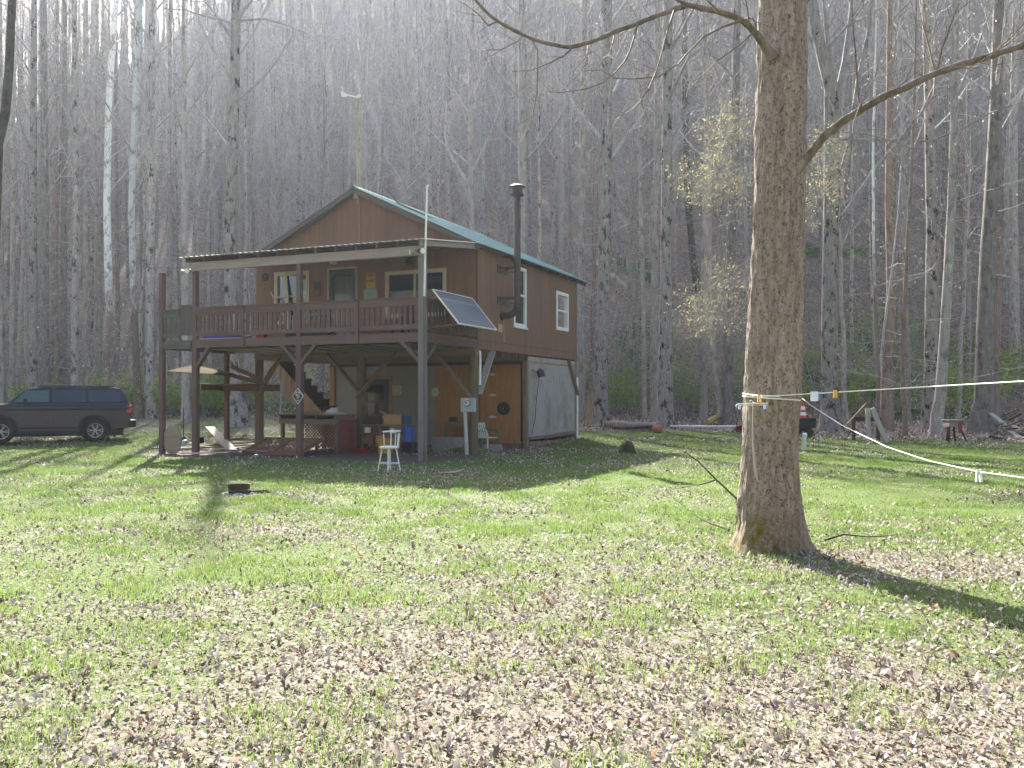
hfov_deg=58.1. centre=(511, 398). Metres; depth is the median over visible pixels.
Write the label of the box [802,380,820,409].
shrub
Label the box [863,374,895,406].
shrub
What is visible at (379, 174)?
woodland tree
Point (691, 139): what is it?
woodland tree
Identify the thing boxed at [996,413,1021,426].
heap plank
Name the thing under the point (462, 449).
moss mound
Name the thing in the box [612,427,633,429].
rotten board
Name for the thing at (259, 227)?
woodland tree
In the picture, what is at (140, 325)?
woodland tree
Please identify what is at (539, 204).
woodland tree
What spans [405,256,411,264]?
wall lantern
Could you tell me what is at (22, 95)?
woodland tree
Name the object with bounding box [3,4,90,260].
woodland tree
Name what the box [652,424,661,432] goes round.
clay pot
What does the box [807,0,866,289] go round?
woodland tree
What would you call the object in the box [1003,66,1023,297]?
woodland tree
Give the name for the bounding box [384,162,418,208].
woodland tree
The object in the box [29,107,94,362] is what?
woodland tree
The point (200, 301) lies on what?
shrub
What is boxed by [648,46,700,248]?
woodland tree
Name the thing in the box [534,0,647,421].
bare tree
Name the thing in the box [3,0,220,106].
sky
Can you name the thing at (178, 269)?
woodland tree
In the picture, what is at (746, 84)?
woodland tree
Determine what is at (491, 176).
woodland tree
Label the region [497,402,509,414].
wall disc
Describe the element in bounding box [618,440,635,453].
tree stump
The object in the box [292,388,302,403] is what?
diamond sign
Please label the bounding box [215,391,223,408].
shrub
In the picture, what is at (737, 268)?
shrub
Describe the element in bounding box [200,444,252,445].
scrap board
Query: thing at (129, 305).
shrub
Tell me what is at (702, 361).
shrub
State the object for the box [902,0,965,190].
woodland tree
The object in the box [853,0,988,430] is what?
bare tree
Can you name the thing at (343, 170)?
woodland tree
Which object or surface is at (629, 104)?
woodland tree
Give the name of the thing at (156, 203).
woodland tree
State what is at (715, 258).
shrub
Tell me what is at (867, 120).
woodland tree
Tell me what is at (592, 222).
woodland tree
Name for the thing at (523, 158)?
bare tree
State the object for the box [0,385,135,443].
parked car
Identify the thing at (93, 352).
shrub
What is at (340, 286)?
door
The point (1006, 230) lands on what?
shrub
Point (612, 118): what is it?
woodland tree
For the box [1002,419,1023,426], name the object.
heap plank
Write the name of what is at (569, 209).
woodland tree
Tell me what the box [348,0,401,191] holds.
woodland tree
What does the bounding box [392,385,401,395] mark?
fuse box
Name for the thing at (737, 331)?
shrub
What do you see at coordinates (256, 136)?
woodland tree
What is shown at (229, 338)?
white board
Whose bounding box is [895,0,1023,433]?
bare tree
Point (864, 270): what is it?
shrub
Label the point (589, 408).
broken stump
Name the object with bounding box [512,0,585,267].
woodland tree
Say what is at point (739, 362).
shrub
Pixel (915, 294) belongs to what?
shrub
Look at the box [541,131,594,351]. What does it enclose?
woodland tree
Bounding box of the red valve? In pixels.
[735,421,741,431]
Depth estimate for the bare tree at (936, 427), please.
34.88 m
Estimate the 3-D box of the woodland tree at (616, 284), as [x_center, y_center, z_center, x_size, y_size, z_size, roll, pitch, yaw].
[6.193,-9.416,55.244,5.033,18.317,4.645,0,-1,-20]
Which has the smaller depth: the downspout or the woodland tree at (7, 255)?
the downspout
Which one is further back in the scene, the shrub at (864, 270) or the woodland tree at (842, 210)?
the shrub at (864, 270)
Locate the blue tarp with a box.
[203,335,247,338]
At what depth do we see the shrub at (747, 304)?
54.58 m
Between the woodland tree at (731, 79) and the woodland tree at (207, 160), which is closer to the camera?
the woodland tree at (207, 160)
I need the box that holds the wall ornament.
[262,273,267,280]
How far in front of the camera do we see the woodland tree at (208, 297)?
56.76 m
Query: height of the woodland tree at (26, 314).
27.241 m
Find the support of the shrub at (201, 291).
on the ground at (552, 710)
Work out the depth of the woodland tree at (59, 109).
74.59 m
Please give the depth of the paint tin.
27.57 m
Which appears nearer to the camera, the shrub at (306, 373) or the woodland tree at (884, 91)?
the shrub at (306, 373)
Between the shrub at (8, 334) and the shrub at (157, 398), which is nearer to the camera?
the shrub at (157, 398)
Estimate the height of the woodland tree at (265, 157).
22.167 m
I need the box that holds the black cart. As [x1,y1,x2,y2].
[798,418,815,436]
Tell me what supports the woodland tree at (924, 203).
on the ground at (552, 710)
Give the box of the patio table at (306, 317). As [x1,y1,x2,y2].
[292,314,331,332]
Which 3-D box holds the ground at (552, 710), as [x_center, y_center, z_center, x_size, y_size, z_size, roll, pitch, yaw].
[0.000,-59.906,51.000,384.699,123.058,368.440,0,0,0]
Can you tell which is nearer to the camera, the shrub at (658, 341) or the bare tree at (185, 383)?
the bare tree at (185, 383)
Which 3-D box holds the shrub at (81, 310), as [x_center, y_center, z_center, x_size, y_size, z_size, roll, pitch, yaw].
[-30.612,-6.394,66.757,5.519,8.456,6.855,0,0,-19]
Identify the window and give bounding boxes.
[274,270,308,324]
[385,268,445,317]
[513,268,527,329]
[556,290,568,331]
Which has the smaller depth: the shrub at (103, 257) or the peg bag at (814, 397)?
the peg bag at (814, 397)
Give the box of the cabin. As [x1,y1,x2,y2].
[159,183,586,461]
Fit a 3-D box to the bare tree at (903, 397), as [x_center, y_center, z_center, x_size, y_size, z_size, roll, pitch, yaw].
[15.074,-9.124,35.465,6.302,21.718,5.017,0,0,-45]
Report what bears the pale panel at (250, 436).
on the ground at (552, 710)
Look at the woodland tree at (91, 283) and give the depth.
62.18 m
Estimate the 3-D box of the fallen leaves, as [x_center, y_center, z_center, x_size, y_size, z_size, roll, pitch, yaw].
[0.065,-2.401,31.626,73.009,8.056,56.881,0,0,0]
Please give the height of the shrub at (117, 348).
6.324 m
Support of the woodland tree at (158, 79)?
on the ground at (552, 710)
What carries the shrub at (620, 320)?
on the ground at (552, 710)
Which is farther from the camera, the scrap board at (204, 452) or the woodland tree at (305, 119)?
the woodland tree at (305, 119)
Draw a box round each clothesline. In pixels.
[762,381,1023,396]
[802,398,1023,477]
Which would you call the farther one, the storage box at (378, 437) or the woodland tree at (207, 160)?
the woodland tree at (207, 160)
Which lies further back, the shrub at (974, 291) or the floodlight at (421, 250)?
the shrub at (974, 291)
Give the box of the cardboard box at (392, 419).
[379,411,409,424]
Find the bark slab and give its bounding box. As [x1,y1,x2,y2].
[441,469,464,473]
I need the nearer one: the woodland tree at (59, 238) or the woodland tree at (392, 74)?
the woodland tree at (59, 238)
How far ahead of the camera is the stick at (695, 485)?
13.06 m
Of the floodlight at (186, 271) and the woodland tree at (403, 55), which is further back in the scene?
the woodland tree at (403, 55)
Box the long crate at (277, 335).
[267,334,287,336]
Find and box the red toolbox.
[355,448,368,453]
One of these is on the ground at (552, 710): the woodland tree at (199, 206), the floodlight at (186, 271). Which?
the woodland tree at (199, 206)
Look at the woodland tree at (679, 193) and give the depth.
67.88 m
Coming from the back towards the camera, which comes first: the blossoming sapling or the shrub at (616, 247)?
the shrub at (616, 247)
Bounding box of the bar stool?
[377,430,400,470]
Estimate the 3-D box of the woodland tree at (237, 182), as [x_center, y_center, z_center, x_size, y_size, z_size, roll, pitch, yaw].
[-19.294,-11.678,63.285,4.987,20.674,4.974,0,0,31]
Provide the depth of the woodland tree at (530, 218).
81.48 m
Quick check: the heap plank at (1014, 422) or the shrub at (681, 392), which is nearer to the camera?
the heap plank at (1014, 422)
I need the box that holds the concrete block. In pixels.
[482,444,501,450]
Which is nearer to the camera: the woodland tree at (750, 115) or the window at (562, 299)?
the window at (562, 299)
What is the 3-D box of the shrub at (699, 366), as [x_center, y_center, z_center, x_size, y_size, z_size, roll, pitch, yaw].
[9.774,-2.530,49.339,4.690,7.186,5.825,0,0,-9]
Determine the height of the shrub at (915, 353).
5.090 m
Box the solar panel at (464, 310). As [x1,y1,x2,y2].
[432,289,496,332]
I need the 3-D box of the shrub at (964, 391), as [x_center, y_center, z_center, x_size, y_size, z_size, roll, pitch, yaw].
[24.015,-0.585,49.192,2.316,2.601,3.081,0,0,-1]
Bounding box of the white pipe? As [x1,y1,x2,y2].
[670,425,735,427]
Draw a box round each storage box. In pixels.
[363,435,377,442]
[375,435,389,442]
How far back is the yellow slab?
43.21 m
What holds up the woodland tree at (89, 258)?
on the ground at (552, 710)
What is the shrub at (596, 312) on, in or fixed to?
on the ground at (552, 710)
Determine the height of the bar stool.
0.915 m
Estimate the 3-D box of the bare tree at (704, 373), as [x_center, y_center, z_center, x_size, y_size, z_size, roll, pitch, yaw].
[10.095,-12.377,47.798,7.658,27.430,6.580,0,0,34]
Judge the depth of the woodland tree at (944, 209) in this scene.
58.92 m
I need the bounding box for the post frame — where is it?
[846,402,888,442]
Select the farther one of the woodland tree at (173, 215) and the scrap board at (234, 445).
the woodland tree at (173, 215)
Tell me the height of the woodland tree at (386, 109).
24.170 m
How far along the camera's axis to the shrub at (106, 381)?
55.84 m
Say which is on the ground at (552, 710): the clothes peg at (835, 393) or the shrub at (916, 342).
the shrub at (916, 342)
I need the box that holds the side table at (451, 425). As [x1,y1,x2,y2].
[443,421,484,446]
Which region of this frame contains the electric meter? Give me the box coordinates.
[461,398,475,454]
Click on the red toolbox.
(362, 450)
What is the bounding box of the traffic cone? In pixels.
[800,403,806,417]
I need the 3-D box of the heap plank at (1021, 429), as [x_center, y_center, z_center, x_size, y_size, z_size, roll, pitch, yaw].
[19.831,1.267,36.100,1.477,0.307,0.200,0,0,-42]
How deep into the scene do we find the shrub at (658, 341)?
58.07 m
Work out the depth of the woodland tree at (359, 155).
46.97 m
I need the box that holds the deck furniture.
[392,305,413,332]
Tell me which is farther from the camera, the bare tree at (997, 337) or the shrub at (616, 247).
the shrub at (616, 247)
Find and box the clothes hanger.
[736,400,767,408]
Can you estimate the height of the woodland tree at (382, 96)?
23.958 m
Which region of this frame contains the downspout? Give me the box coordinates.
[478,350,480,384]
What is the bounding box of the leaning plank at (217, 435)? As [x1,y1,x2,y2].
[205,426,238,452]
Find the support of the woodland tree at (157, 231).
on the ground at (552, 710)
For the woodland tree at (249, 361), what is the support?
on the ground at (552, 710)
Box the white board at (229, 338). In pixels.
[205,335,252,338]
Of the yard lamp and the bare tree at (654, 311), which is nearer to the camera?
the yard lamp
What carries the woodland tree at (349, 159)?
on the ground at (552, 710)
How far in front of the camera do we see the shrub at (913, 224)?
70.02 m
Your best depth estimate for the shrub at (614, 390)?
51.26 m
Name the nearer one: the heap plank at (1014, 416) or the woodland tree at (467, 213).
the heap plank at (1014, 416)
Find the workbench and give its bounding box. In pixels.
[360,424,411,452]
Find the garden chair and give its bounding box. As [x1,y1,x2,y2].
[478,423,500,450]
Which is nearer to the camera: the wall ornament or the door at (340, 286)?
the door at (340, 286)
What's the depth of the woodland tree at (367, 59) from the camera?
61.57 m
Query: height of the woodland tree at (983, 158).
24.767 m
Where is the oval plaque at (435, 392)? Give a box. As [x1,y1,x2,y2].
[432,388,438,396]
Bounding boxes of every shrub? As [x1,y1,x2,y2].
[0,243,122,387]
[0,291,93,391]
[5,306,38,371]
[6,380,38,400]
[27,299,142,387]
[51,362,96,384]
[52,255,114,339]
[58,303,144,394]
[67,255,157,378]
[69,226,126,292]
[80,354,130,390]
[80,373,107,385]
[88,240,166,361]
[92,365,142,404]
[93,374,125,390]
[117,370,142,413]
[119,378,157,411]
[130,373,180,417]
[153,365,203,417]
[155,252,251,364]
[156,359,220,416]
[167,374,223,416]
[174,266,217,304]
[174,284,220,325]
[175,243,250,331]
[190,374,223,413]
[191,374,223,414]
[204,364,223,408]
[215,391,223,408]
[221,364,275,406]
[248,377,291,413]
[264,361,328,388]
[304,367,315,384]
[308,364,329,389]
[443,177,513,240]
[475,173,537,245]
[553,248,646,384]
[566,258,680,414]
[572,195,659,287]
[576,251,682,415]
[576,355,622,403]
[585,287,640,364]
[587,209,626,267]
[608,296,648,385]
[608,361,648,402]
[608,375,649,416]
[608,376,633,412]
[610,352,649,386]
[611,203,647,265]
[616,316,694,360]
[620,325,687,387]
[621,267,659,309]
[627,298,691,359]
[638,309,709,416]
[647,292,746,421]
[648,296,740,416]
[648,362,697,403]
[672,257,746,414]
[672,344,711,415]
[675,276,745,381]
[677,190,751,293]
[679,375,699,407]
[693,228,747,282]
[695,272,818,383]
[696,318,745,418]
[700,230,736,277]
[712,197,748,240]
[713,239,750,296]
[716,299,746,357]
[720,280,820,353]
[720,366,744,405]
[721,268,813,353]
[733,347,744,379]
[802,334,849,384]
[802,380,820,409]
[803,283,870,412]
[803,299,893,403]
[814,367,860,400]
[819,249,901,348]
[820,378,863,419]
[838,265,958,384]
[838,294,919,381]
[838,327,872,372]
[840,305,896,341]
[843,177,913,287]
[844,238,885,308]
[853,359,873,391]
[861,202,962,313]
[862,265,956,382]
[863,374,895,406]
[865,251,975,370]
[866,161,961,278]
[869,362,922,413]
[877,195,924,264]
[879,300,902,316]
[880,260,940,324]
[895,310,950,391]
[897,250,941,329]
[897,316,922,340]
[898,206,956,266]
[898,228,976,295]
[900,321,938,360]
[900,359,973,418]
[905,351,950,379]
[907,215,974,300]
[922,339,965,371]
[947,364,974,408]
[950,327,975,365]
[952,258,1008,340]
[955,244,1023,314]
[957,232,1008,285]
[958,186,1023,256]
[964,344,1023,411]
[973,338,1023,385]
[1002,242,1023,313]
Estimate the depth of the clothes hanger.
9.40 m
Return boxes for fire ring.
[222,483,270,494]
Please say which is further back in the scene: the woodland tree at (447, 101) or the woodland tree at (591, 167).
the woodland tree at (591, 167)
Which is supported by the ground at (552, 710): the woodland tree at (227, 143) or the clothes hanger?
the woodland tree at (227, 143)
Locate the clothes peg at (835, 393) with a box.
[833,390,837,397]
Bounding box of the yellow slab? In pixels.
[705,413,721,424]
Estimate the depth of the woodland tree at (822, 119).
51.14 m
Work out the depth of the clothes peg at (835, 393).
8.70 m
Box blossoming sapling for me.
[662,86,863,345]
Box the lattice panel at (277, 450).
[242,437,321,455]
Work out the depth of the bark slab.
19.29 m
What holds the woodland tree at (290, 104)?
on the ground at (552, 710)
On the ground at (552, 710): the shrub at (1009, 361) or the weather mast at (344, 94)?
the shrub at (1009, 361)
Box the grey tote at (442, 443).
[432,437,463,450]
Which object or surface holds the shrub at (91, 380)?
on the ground at (552, 710)
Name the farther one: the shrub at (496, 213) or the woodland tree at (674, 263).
the shrub at (496, 213)
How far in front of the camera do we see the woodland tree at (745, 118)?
64.51 m
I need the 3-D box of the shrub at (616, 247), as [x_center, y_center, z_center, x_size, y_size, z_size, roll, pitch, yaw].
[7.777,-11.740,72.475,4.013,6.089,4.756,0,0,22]
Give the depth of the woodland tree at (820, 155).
75.91 m
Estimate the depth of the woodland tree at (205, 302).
72.92 m
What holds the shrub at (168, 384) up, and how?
on the ground at (552, 710)
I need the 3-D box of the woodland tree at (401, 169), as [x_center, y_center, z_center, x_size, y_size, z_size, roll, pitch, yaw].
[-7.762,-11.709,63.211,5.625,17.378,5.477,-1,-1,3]
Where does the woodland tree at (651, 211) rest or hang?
on the ground at (552, 710)
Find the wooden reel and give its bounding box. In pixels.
[164,426,181,453]
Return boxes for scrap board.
[181,451,228,453]
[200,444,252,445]
[200,446,238,448]
[210,447,241,450]
[214,445,248,446]
[226,449,259,450]
[231,440,254,442]
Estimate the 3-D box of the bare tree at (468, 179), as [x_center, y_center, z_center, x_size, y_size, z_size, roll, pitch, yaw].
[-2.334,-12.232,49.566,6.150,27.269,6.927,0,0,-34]
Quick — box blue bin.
[402,426,413,441]
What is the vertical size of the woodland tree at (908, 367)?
20.502 m
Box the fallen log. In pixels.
[604,421,658,429]
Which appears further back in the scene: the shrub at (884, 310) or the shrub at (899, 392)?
the shrub at (884, 310)
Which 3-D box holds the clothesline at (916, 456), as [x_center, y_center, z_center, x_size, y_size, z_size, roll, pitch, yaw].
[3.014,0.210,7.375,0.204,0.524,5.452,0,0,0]
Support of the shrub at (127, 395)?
on the ground at (552, 710)
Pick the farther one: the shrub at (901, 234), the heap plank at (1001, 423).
the shrub at (901, 234)
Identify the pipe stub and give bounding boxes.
[801,433,806,450]
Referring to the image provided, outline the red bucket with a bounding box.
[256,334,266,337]
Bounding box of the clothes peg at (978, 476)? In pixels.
[975,469,982,481]
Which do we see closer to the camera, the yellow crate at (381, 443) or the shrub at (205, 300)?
the yellow crate at (381, 443)
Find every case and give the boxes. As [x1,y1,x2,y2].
[367,416,381,424]
[449,417,456,421]
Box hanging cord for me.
[752,406,758,481]
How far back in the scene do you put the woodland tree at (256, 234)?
80.34 m
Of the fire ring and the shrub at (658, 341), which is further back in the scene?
the shrub at (658, 341)
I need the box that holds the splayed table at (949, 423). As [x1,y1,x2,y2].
[941,419,966,441]
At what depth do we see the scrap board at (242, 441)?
30.21 m
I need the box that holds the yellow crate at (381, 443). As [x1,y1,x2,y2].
[378,438,392,453]
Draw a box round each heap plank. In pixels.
[988,413,1006,425]
[989,435,1005,439]
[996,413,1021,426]
[996,420,1008,425]
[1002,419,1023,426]
[1014,427,1023,431]
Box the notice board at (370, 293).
[364,289,376,298]
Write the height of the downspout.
0.998 m
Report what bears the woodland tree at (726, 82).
on the ground at (552, 710)
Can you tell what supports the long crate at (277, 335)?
on the cabin
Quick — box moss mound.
[439,447,494,452]
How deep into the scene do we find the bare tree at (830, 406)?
37.73 m
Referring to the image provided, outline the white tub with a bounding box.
[325,408,337,412]
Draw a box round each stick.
[668,479,716,489]
[683,451,736,497]
[690,513,729,530]
[823,534,892,540]
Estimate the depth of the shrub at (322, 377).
47.24 m
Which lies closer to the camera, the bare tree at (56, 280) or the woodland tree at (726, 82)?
the bare tree at (56, 280)
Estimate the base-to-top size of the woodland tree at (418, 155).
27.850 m
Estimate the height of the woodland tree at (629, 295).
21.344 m
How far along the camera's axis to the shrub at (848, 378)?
50.84 m
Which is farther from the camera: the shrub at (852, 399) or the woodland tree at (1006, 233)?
the woodland tree at (1006, 233)
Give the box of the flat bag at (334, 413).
[323,412,345,413]
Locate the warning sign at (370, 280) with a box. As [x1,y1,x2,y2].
[366,273,374,288]
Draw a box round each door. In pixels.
[327,266,356,334]
[367,379,388,435]
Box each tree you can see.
[0,0,20,381]
[0,0,62,403]
[0,0,109,388]
[0,0,113,387]
[2,0,29,282]
[2,0,61,352]
[2,0,72,399]
[2,1,70,382]
[3,3,53,237]
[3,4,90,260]
[3,29,28,240]
[3,34,38,376]
[3,50,29,296]
[3,82,60,395]
[3,92,39,326]
[4,29,38,271]
[5,0,88,366]
[5,0,120,384]
[6,64,95,374]
[8,58,101,384]
[12,0,126,384]
[15,108,89,351]
[16,0,90,313]
[17,0,143,385]
[27,5,102,314]
[28,68,60,237]
[29,1,114,340]
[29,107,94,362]
[37,0,143,385]
[39,0,178,387]
[47,0,193,418]
[47,6,100,232]
[48,0,145,381]
[49,87,101,348]
[52,0,140,373]
[53,82,111,286]
[59,11,147,383]
[59,14,141,327]
[67,0,113,263]
[67,0,136,265]
[67,0,136,271]
[67,21,94,228]
[69,2,178,386]
[72,3,128,250]
[75,0,210,418]
[83,68,146,378]
[89,0,189,348]
[89,0,194,370]
[90,15,163,277]
[92,67,191,380]
[102,20,166,296]
[110,0,270,421]
[118,11,200,355]
[120,0,218,414]
[126,1,180,247]
[127,0,205,257]
[129,2,187,266]
[137,28,216,379]
[145,43,211,305]
[150,0,337,426]
[155,0,235,379]
[155,32,221,282]
[157,30,245,408]
[159,12,220,255]
[160,14,209,262]
[162,42,216,247]
[164,23,238,361]
[165,25,248,324]
[175,0,249,290]
[175,10,269,318]
[176,0,230,219]
[188,1,254,279]
[197,0,260,225]
[197,1,295,383]
[204,0,265,274]
[205,87,271,337]
[208,14,271,232]
[215,0,290,324]
[215,102,275,396]
[216,0,289,353]
[217,114,283,384]
[221,1,280,248]
[235,43,299,278]
[236,0,323,301]
[237,25,274,245]
[238,43,285,296]
[239,54,275,250]
[239,183,312,413]
[240,0,344,242]
[241,2,299,219]
[244,0,299,238]
[244,4,302,241]
[246,63,316,380]
[249,103,304,300]
[253,28,303,240]
[259,0,346,299]
[267,0,340,223]
[270,0,364,219]
[274,28,341,299]
[275,1,342,225]
[278,0,352,209]
[278,0,360,201]
[279,0,349,215]
[281,16,361,407]
[282,0,337,219]
[283,58,347,377]
[289,87,374,364]
[290,36,329,214]
[298,27,370,200]
[307,0,412,193]
[315,12,386,188]
[320,0,428,199]
[321,62,381,186]
[323,0,403,198]
[326,0,382,189]
[328,30,414,197]
[330,0,399,189]
[330,132,394,197]
[331,11,423,194]
[345,7,413,194]
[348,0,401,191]
[348,2,417,205]
[359,0,423,198]
[360,0,466,208]
[365,0,435,198]
[371,41,447,205]
[374,0,435,182]
[374,98,433,211]
[378,0,458,215]
[380,0,436,211]
[380,0,464,218]
[383,17,450,213]
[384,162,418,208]
[388,0,467,216]
[393,134,437,208]
[394,4,486,222]
[397,1,461,207]
[400,87,467,311]
[401,0,487,225]
[407,0,528,231]
[411,0,479,222]
[414,48,462,224]
[418,0,466,214]
[433,85,491,228]
[435,87,483,231]
[441,84,513,237]
[444,5,498,206]
[446,84,498,232]
[449,0,546,250]
[451,5,566,242]
[454,0,526,232]
[455,0,541,244]
[457,0,1023,556]
[457,1,516,233]
[459,5,513,211]
[464,0,612,366]
[475,0,547,241]
[485,19,571,264]
[485,135,561,259]
[488,0,550,244]
[489,0,556,214]
[489,0,593,268]
[495,1,564,246]
[498,0,553,212]
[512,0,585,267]
[516,0,613,269]
[526,0,597,272]
[529,24,600,335]
[529,49,585,265]
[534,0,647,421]
[537,0,595,211]
[538,0,674,424]
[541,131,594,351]
[544,43,636,362]
[557,0,643,297]
[566,0,617,212]
[567,0,634,202]
[567,101,631,405]
[574,0,730,422]
[577,0,636,250]
[577,104,649,386]
[586,0,716,420]
[594,40,637,222]
[596,54,658,322]
[598,79,680,404]
[612,0,654,274]
[612,0,738,428]
[612,28,660,348]
[618,0,716,352]
[618,13,660,195]
[625,1,725,329]
[629,0,700,244]
[631,0,755,423]
[635,2,695,226]
[639,54,700,286]
[645,0,722,290]
[647,0,756,418]
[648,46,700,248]
[651,0,699,205]
[661,0,719,221]
[672,0,716,191]
[672,0,758,424]
[677,0,729,219]
[678,29,747,326]
[681,0,754,350]
[685,31,755,338]
[701,131,753,396]
[711,0,755,218]
[711,0,758,295]
[712,17,750,191]
[716,0,817,300]
[718,1,811,273]
[720,0,756,237]
[723,0,756,193]
[724,1,758,211]
[725,0,757,232]
[737,101,821,394]
[749,10,843,383]
[802,0,1023,432]
[803,0,844,322]
[803,0,951,432]
[804,0,871,402]
[804,0,951,431]
[806,0,892,275]
[806,66,881,422]
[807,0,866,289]
[807,0,869,227]
[807,6,857,253]
[807,99,872,390]
[812,3,900,370]
[813,0,876,187]
[813,0,881,201]
[823,1,906,283]
[827,0,983,435]
[833,1,868,197]
[836,0,910,236]
[839,108,899,400]
[841,48,901,295]
[842,31,943,420]
[844,0,913,266]
[848,1,908,184]
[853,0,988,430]
[855,6,939,323]
[858,0,933,287]
[858,0,1023,436]
[861,0,920,259]
[865,88,925,363]
[879,0,990,271]
[892,0,980,279]
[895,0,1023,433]
[899,0,965,201]
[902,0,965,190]
[905,0,1023,393]
[907,3,950,152]
[908,25,984,343]
[919,0,1011,292]
[919,70,1014,419]
[934,0,1023,426]
[938,19,973,170]
[939,8,981,209]
[940,1,1021,266]
[944,0,1022,246]
[945,0,1023,355]
[949,0,1023,384]
[959,0,1023,329]
[971,0,1008,202]
[972,21,1023,229]
[973,2,1023,368]
[974,1,1023,303]
[981,1,1023,280]
[982,2,1023,195]
[986,0,1023,152]
[986,58,1023,209]
[1003,40,1023,242]
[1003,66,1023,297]
[1004,9,1023,212]
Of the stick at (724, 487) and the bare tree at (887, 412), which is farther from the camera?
the bare tree at (887, 412)
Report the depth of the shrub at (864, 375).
52.53 m
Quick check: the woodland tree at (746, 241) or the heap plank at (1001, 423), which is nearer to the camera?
the heap plank at (1001, 423)
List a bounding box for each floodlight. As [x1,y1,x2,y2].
[180,268,190,274]
[409,248,425,254]
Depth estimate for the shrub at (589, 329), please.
55.14 m
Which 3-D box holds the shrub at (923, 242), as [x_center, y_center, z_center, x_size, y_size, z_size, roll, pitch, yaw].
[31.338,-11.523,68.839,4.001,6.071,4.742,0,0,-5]
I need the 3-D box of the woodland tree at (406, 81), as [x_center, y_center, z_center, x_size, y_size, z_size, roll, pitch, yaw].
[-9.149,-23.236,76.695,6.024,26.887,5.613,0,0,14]
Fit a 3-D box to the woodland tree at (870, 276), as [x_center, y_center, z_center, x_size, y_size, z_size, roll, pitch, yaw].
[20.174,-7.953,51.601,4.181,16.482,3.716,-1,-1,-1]
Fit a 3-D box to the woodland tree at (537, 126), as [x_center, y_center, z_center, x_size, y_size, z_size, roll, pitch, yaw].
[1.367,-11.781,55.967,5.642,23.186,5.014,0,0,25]
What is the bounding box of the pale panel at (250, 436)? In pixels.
[246,434,254,442]
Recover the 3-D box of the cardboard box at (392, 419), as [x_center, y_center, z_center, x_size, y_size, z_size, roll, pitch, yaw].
[-3.514,0.568,27.573,0.864,0.403,0.380,0,0,11]
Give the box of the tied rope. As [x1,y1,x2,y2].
[742,393,800,400]
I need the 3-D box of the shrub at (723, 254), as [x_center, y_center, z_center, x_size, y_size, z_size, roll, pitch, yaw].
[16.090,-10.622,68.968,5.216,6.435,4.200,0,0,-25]
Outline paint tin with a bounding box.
[365,427,370,432]
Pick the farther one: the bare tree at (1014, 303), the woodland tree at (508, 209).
the woodland tree at (508, 209)
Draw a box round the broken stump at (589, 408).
[585,389,593,424]
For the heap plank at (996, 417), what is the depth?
35.92 m
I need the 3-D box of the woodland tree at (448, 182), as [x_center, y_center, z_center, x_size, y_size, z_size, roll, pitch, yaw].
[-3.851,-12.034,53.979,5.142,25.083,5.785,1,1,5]
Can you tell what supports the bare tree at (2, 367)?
on the ground at (552, 710)
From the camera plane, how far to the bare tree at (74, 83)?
49.87 m
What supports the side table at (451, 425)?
on the ground at (552, 710)
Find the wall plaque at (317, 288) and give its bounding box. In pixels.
[314,281,320,295]
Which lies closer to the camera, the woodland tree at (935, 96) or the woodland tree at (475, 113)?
the woodland tree at (935, 96)
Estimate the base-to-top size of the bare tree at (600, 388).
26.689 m
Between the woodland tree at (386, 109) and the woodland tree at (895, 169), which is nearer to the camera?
the woodland tree at (895, 169)
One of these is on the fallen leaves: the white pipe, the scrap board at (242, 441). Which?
the white pipe
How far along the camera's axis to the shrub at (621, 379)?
52.99 m
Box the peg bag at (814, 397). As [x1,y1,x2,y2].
[810,392,819,400]
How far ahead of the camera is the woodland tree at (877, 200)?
73.75 m
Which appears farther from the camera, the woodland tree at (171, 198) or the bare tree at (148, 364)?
the woodland tree at (171, 198)
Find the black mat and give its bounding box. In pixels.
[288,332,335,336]
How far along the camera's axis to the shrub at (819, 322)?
48.45 m
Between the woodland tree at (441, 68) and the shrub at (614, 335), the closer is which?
the shrub at (614, 335)
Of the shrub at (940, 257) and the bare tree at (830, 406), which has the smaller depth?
the bare tree at (830, 406)
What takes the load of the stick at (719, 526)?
on the fallen leaves
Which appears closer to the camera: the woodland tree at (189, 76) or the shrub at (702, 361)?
the shrub at (702, 361)
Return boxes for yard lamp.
[531,368,544,434]
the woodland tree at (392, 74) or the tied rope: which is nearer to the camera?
the tied rope
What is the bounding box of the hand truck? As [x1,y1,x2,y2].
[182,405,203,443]
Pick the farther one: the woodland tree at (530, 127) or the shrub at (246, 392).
the woodland tree at (530, 127)
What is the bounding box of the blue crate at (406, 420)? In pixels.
[402,416,410,424]
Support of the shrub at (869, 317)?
on the ground at (552, 710)
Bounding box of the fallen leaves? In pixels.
[0,189,1023,767]
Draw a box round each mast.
[341,86,360,203]
[423,184,428,461]
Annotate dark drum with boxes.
[403,442,415,452]
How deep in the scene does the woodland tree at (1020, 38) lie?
89.25 m
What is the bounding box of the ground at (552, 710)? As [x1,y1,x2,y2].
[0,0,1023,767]
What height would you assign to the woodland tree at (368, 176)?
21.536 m
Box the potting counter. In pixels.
[277,413,357,453]
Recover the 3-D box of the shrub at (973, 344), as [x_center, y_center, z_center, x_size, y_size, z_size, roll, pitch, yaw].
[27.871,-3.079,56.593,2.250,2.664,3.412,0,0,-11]
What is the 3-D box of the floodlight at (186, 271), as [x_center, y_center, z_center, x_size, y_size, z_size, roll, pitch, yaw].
[-9.299,-3.630,26.310,0.232,0.168,0.484,0,0,-42]

